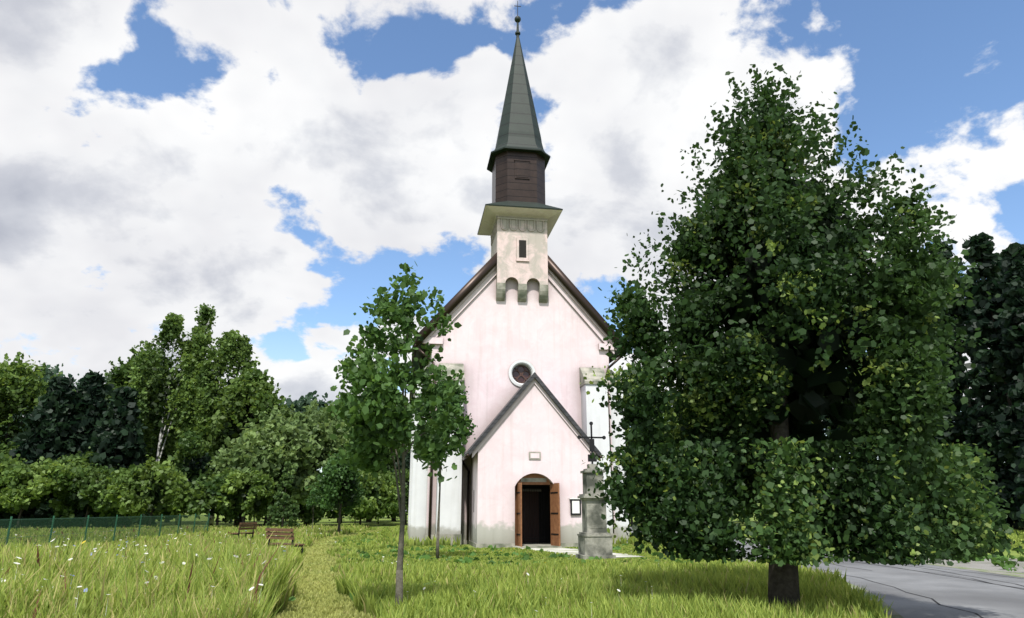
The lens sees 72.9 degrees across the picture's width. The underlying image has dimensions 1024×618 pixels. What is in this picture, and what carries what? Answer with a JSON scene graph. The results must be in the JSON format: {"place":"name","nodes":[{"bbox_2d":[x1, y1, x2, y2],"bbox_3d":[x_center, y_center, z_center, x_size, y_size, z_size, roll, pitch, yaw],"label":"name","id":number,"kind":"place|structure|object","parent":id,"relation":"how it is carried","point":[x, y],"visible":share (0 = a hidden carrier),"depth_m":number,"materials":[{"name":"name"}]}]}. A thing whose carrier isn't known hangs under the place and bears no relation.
{"place":"outdoors","nodes":[
{"label":"outdoors","id":0,"kind":"place"},
{"bbox_2d":[0,511,1023,563],"bbox_3d":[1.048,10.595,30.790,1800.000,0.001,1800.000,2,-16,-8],"label":"ground","id":1,"kind":"structure","parent":0,"point":[385,521],"depth_m":85.99,"materials":[{"name":"green plant"}]},
{"bbox_2d":[0,431,19,456],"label":"tree","id":2,"kind":"object","parent":1,"relation":"on","point":[5,449],"visible":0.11,"depth_m":70.55,"materials":[{"name":"green plant"}]},
{"bbox_2d":[0,453,24,514],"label":"tree","id":3,"kind":"object","parent":1,"relation":"on","point":[5,486],"visible":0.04,"depth_m":61.82,"materials":[{"name":"green plant"}]},
{"bbox_2d":[0,386,25,442],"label":"tree","id":4,"kind":"object","parent":1,"relation":"on","point":[5,410],"visible":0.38,"depth_m":76.21,"materials":[{"name":"green plant"}]},
{"bbox_2d":[2,432,24,458],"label":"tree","id":5,"kind":"object","parent":1,"relation":"on","point":[13,440],"visible":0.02,"depth_m":72.83,"materials":[{"name":"green plant"}]},
{"bbox_2d":[0,454,71,527],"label":"tree","id":6,"kind":"object","parent":1,"relation":"on","point":[23,490],"visible":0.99,"depth_m":59.00,"materials":[{"name":"green plant"}]},
{"bbox_2d":[0,352,75,449],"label":"tree","id":7,"kind":"object","parent":1,"relation":"on","point":[18,383],"visible":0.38,"depth_m":74.79,"materials":[{"name":"green plant"}]},
{"bbox_2d":[0,376,79,527],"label":"tree","id":8,"kind":"object","parent":1,"relation":"on","point":[47,425],"visible":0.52,"depth_m":67.78,"materials":[{"name":"green plant"}]},
{"bbox_2d":[0,368,79,442],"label":"tree","id":9,"kind":"object","parent":1,"relation":"on","point":[55,371],"visible":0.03,"depth_m":153.43,"materials":[{"name":"green plant"}]},
{"bbox_2d":[6,360,77,416],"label":"tree","id":10,"kind":"object","parent":1,"relation":"on","point":[50,372],"visible":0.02,"depth_m":167.62,"materials":[{"name":"green plant"}]},
{"bbox_2d":[20,369,120,526],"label":"tree","id":11,"kind":"object","parent":1,"relation":"on","point":[91,405],"visible":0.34,"depth_m":71.04,"materials":[{"name":"green plant"}]},
{"bbox_2d":[46,463,123,526],"bbox_3d":[-37.787,16.699,62.044,7.186,5.802,6.274,2,-16,-8],"label":"tree","id":12,"kind":"object","parent":1,"relation":"on","point":[83,486],"visible":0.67,"depth_m":60.86,"materials":[{"name":"green plant"}]},
{"bbox_2d":[58,446,117,509],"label":"tree","id":13,"kind":"object","parent":1,"relation":"on","point":[76,460],"visible":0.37,"depth_m":65.23,"materials":[{"name":"green plant"}]},
{"bbox_2d":[49,386,156,527],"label":"tree","id":14,"kind":"object","parent":1,"relation":"on","point":[117,437],"visible":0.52,"depth_m":67.01,"materials":[{"name":"green plant"}]},
{"bbox_2d":[0,513,209,546],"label":"fence","id":15,"kind":"object","parent":1,"relation":"on","point":[153,530],"visible":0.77,"depth_m":31.07,"materials":[{"name":"green metal"}]},
{"bbox_2d":[80,509,160,527],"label":"shrub","id":16,"kind":"object","parent":1,"relation":"on","point":[132,523],"visible":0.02,"depth_m":66.28,"materials":[{"name":"green plant"}]},
{"bbox_2d":[97,455,193,525],"bbox_3d":[-30.943,15.791,59.780,7.331,6.287,6.842,2,-16,-8],"label":"tree","id":17,"kind":"object","parent":1,"relation":"on","point":[133,490],"visible":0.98,"depth_m":58.71,"materials":[{"name":"green plant"}]},
{"bbox_2d":[103,340,198,463],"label":"tree","id":18,"kind":"object","parent":1,"relation":"on","point":[118,377],"visible":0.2,"depth_m":81.21,"materials":[{"name":"green plant"}]},
{"bbox_2d":[124,312,206,525],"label":"tree","id":19,"kind":"object","parent":1,"relation":"on","point":[171,327],"visible":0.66,"depth_m":77.47,"materials":[{"name":"green plant"}]},
{"bbox_2d":[144,402,199,466],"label":"tree","id":20,"kind":"object","parent":1,"relation":"on","point":[167,450],"visible":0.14,"depth_m":87.18,"materials":[{"name":"green plant"}]},
{"bbox_2d":[154,429,216,525],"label":"tree","id":21,"kind":"object","parent":1,"relation":"on","point":[189,442],"visible":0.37,"depth_m":67.09,"materials":[{"name":"green plant"}]},
{"bbox_2d":[164,303,226,524],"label":"tree","id":22,"kind":"object","parent":1,"relation":"on","point":[201,337],"visible":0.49,"depth_m":77.73,"materials":[{"name":"green plant"}]},
{"bbox_2d":[175,453,242,522],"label":"tree","id":23,"kind":"object","parent":1,"relation":"on","point":[203,461],"visible":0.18,"depth_m":67.89,"materials":[{"name":"green plant"}]},
{"bbox_2d":[184,467,248,525],"bbox_3d":[-25.540,16.524,60.619,5.718,5.341,5.869,2,-16,-8],"label":"tree","id":24,"kind":"object","parent":1,"relation":"on","point":[204,500],"visible":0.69,"depth_m":58.98,"materials":[{"name":"green plant"}]},
{"bbox_2d":[191,329,260,525],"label":"tree","id":25,"kind":"object","parent":1,"relation":"on","point":[234,349],"visible":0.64,"depth_m":75.94,"materials":[{"name":"green plant"}]},
{"bbox_2d":[193,368,288,525],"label":"tree","id":26,"kind":"object","parent":1,"relation":"on","point":[250,395],"visible":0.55,"depth_m":71.19,"materials":[{"name":"green plant"}]},
{"bbox_2d":[230,522,256,537],"bbox_3d":[-14.024,11.644,36.212,0.569,1.006,1.400,-5,-17,16],"label":"bench","id":27,"kind":"object","parent":1,"relation":"on","point":[249,527],"visible":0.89,"depth_m":36.20,"materials":[{"name":"brown wood"}]},
{"bbox_2d":[215,467,277,521],"bbox_3d":[-23.157,16.396,60.141,5.541,5.310,5.255,2,-16,-8],"label":"tree","id":28,"kind":"object","parent":1,"relation":"on","point":[259,490],"visible":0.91,"depth_m":59.41,"materials":[{"name":"green plant"}]},
{"bbox_2d":[209,405,326,525],"bbox_3d":[-22.909,14.818,65.828,10.137,11.549,10.433,-5,-17,18],"label":"tree","id":29,"kind":"object","parent":1,"relation":"on","point":[272,445],"visible":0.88,"depth_m":63.95,"materials":[{"name":"green plant"}]},
{"bbox_2d":[265,461,299,526],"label":"tree","id":30,"kind":"object","parent":1,"relation":"on","point":[286,480],"visible":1,"depth_m":58.15,"materials":[{"name":"green plant"}]},
{"bbox_2d":[265,527,304,552],"bbox_3d":[-8.007,8.221,24.409,1.600,1.006,0.569,-12,-20,36],"label":"bench","id":31,"kind":"object","parent":1,"relation":"on","point":[287,532],"visible":0.69,"depth_m":24.21,"materials":[{"name":"brown wood"}]},
{"bbox_2d":[260,483,324,526],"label":"shrub","id":32,"kind":"object","parent":1,"relation":"on","point":[307,514],"visible":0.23,"depth_m":68.70,"materials":[{"name":"green plant"}]},
{"bbox_2d":[279,390,332,518],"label":"tree","id":33,"kind":"object","parent":1,"relation":"on","point":[301,402],"visible":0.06,"depth_m":135.41,"materials":[{"name":"green plant"}]},
{"bbox_2d":[306,495,320,528],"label":"tree sapling","id":34,"kind":"object","parent":1,"relation":"on","point":[308,506],"visible":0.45,"depth_m":50.68,"materials":[{"name":"green plant"}]},
{"bbox_2d":[278,493,352,524],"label":"shrub","id":35,"kind":"object","parent":1,"relation":"on","point":[330,515],"visible":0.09,"depth_m":71.88,"materials":[{"name":"green plant"}]},
{"bbox_2d":[269,398,370,525],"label":"tree","id":36,"kind":"object","parent":1,"relation":"on","point":[320,425],"visible":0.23,"depth_m":71.34,"materials":[{"name":"green plant"}]},
{"bbox_2d":[1,528,664,615],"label":"meadow flowers","id":37,"kind":"object","parent":1,"relation":"on","point":[251,588],"visible":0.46,"depth_m":12.79,"materials":[{"name":"white plant"}]},
{"bbox_2d":[305,451,369,532],"bbox_3d":[-11.419,12.196,45.873,3.500,5.429,4.647,-5,-17,18],"label":"tree","id":38,"kind":"object","parent":1,"relation":"on","point":[338,484],"visible":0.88,"depth_m":45.11,"materials":[{"name":"green plant"}]},
{"bbox_2d":[317,392,383,522],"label":"tree","id":39,"kind":"object","parent":1,"relation":"on","point":[326,405],"visible":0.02,"depth_m":88.94,"materials":[{"name":"green plant"}]},
{"bbox_2d":[335,491,384,523],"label":"shrub","id":40,"kind":"object","parent":1,"relation":"on","point":[363,516],"visible":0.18,"depth_m":71.11,"materials":[{"name":"green plant"}]},
{"bbox_2d":[324,468,400,524],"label":"tree","id":41,"kind":"object","parent":1,"relation":"on","point":[386,482],"visible":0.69,"depth_m":71.32,"materials":[{"name":"green plant"}]},
{"bbox_2d":[369,441,407,523],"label":"tree","id":42,"kind":"object","parent":1,"relation":"on","point":[388,466],"visible":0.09,"depth_m":83.99,"materials":[{"name":"green plant"}]},
{"bbox_2d":[366,400,410,521],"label":"tree","id":43,"kind":"object","parent":1,"relation":"on","point":[368,520],"visible":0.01,"depth_m":99.32,"materials":[{"name":"green plant"}]},
{"bbox_2d":[326,262,470,605],"bbox_3d":[-1.713,1.901,10.615,2.225,5.564,2.377,2,-16,-8],"label":"young linden tree","id":44,"kind":"object","parent":1,"relation":"on","point":[367,416],"visible":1,"depth_m":10.46,"materials":[{"name":"green plant"}]},
{"bbox_2d":[387,467,409,524],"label":"tree","id":45,"kind":"object","parent":1,"relation":"on","point":[407,479],"visible":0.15,"depth_m":76.43,"materials":[{"name":"green plant"}]},
{"bbox_2d":[392,450,410,505],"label":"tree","id":46,"kind":"object","parent":1,"relation":"on","point":[407,461],"visible":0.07,"depth_m":82.31,"materials":[{"name":"green plant"}]},
{"bbox_2d":[391,406,411,520],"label":"tree","id":47,"kind":"object","parent":1,"relation":"on","point":[392,519],"depth_m":101.87,"materials":[{"name":"green plant"}]},
{"bbox_2d":[408,376,477,558],"bbox_3d":[-2.513,5.429,24.125,2.278,6.312,2.828,-4,-17,13],"label":"young tree","id":48,"kind":"object","parent":1,"relation":"on","point":[449,432],"visible":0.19,"depth_m":23.93,"materials":[{"name":"green plant"}]},
{"bbox_2d":[0,523,1023,617],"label":"meadow grass","id":49,"kind":"structure","parent":1,"relation":"on","point":[177,588],"depth_m":11.66,"materials":[{"name":"green plant"}]},
{"bbox_2d":[58,532,1023,617],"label":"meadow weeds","id":50,"kind":"object","parent":1,"relation":"on","point":[1007,564],"visible":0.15,"depth_m":23.23,"materials":[{"name":"green plant"}]},
{"bbox_2d":[575,422,615,558],"bbox_3d":[2.853,6.301,24.365,1.120,4.670,1.120,2,-16,-8],"label":"wayside cross","id":51,"kind":"object","parent":1,"relation":"on","point":[594,538],"visible":0.84,"depth_m":23.80,"materials":[{"name":"stone"}]},
{"bbox_2d":[621,376,679,521],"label":"tree","id":52,"kind":"object","parent":1,"relation":"on","point":[663,415],"visible":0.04,"depth_m":80.22,"materials":[{"name":"green plant"}]},
{"bbox_2d":[735,465,768,525],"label":"tree","id":53,"kind":"object","parent":1,"relation":"on","point":[747,513],"visible":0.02,"depth_m":73.58,"materials":[{"name":"green plant"}]},
{"bbox_2d":[579,62,1023,609],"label":"linden tree","id":54,"kind":"object","parent":1,"relation":"on","point":[771,247],"visible":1,"depth_m":10.19,"materials":[{"name":"green plant"}]},
{"bbox_2d":[819,371,876,489],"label":"tree","id":55,"kind":"object","parent":1,"relation":"on","point":[826,422],"visible":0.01,"depth_m":81.15,"materials":[{"name":"green plant"}]},
{"bbox_2d":[849,271,924,485],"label":"tree","id":56,"kind":"object","parent":1,"relation":"on","point":[884,480],"visible":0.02,"depth_m":79.33,"materials":[{"name":"green plant"}]},
{"bbox_2d":[890,259,968,468],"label":"tree","id":57,"kind":"object","parent":1,"relation":"on","point":[958,404],"visible":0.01,"depth_m":71.32,"materials":[{"name":"green plant"}]},
{"bbox_2d":[925,239,1022,483],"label":"tree","id":58,"kind":"object","parent":1,"relation":"on","point":[956,432],"visible":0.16,"depth_m":69.84,"materials":[{"name":"green plant"}]},
{"bbox_2d":[956,232,1023,525],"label":"tree","id":59,"kind":"object","parent":1,"relation":"on","point":[985,278],"visible":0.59,"depth_m":64.63,"materials":[{"name":"green plant"}]},
{"bbox_2d":[988,242,1023,528],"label":"tree","id":60,"kind":"object","parent":1,"relation":"on","point":[1012,311],"visible":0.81,"depth_m":61.40,"materials":[{"name":"green plant"}]},
{"bbox_2d":[991,252,1022,480],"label":"tree","id":61,"kind":"object","parent":1,"relation":"on","point":[1002,271],"visible":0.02,"depth_m":86.10,"materials":[{"name":"green plant"}]},
{"bbox_2d":[1008,313,1023,527],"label":"tree","id":62,"kind":"object","parent":1,"relation":"on","point":[1019,470],"visible":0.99,"depth_m":52.27,"materials":[{"name":"green plant"}]},
{"bbox_2d":[0,0,1023,475],"label":"sky","id":63,"kind":"structure","parent":0,"point":[272,165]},
{"bbox_2d":[407,1,629,547],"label":"church","id":64,"kind":"structure","parent":0,"point":[523,351],"depth_m":36.33,"materials":[{"name":"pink paint"}]},
{"bbox_2d":[522,548,644,556],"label":"gravel path","id":65,"kind":"structure","parent":0,"point":[567,550],"depth_m":27.67,"materials":[{"name":"beige gravel"}]},
{"bbox_2d":[629,526,1023,617],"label":"road","id":66,"kind":"structure","parent":0,"point":[985,600],"depth_m":14.47,"materials":[{"name":"grey asphalt"}]},
{"bbox_2d":[737,541,1023,617],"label":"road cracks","id":67,"kind":"object","parent":66,"relation":"on","point":[937,574],"visible":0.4,"depth_m":16.27,"materials":[{"name":"grey asphalt"}]},
{"bbox_2d":[739,538,1023,617],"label":"road verge","id":68,"kind":"structure","parent":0,"point":[894,614],"depth_m":17.79,"materials":[{"name":"grey gravel"}]},
{"bbox_2d":[950,340,972,411],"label":"tree","id":69,"kind":"object","parent":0,"point":[963,390],"depth_m":86.94,"materials":[{"name":"green plant"}]},
{"bbox_2d":[915,558,1023,572],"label":"gravel verge","id":70,"kind":"structure","parent":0,"point":[985,564],"depth_m":20.79,"materials":[{"name":"beige gravel"}]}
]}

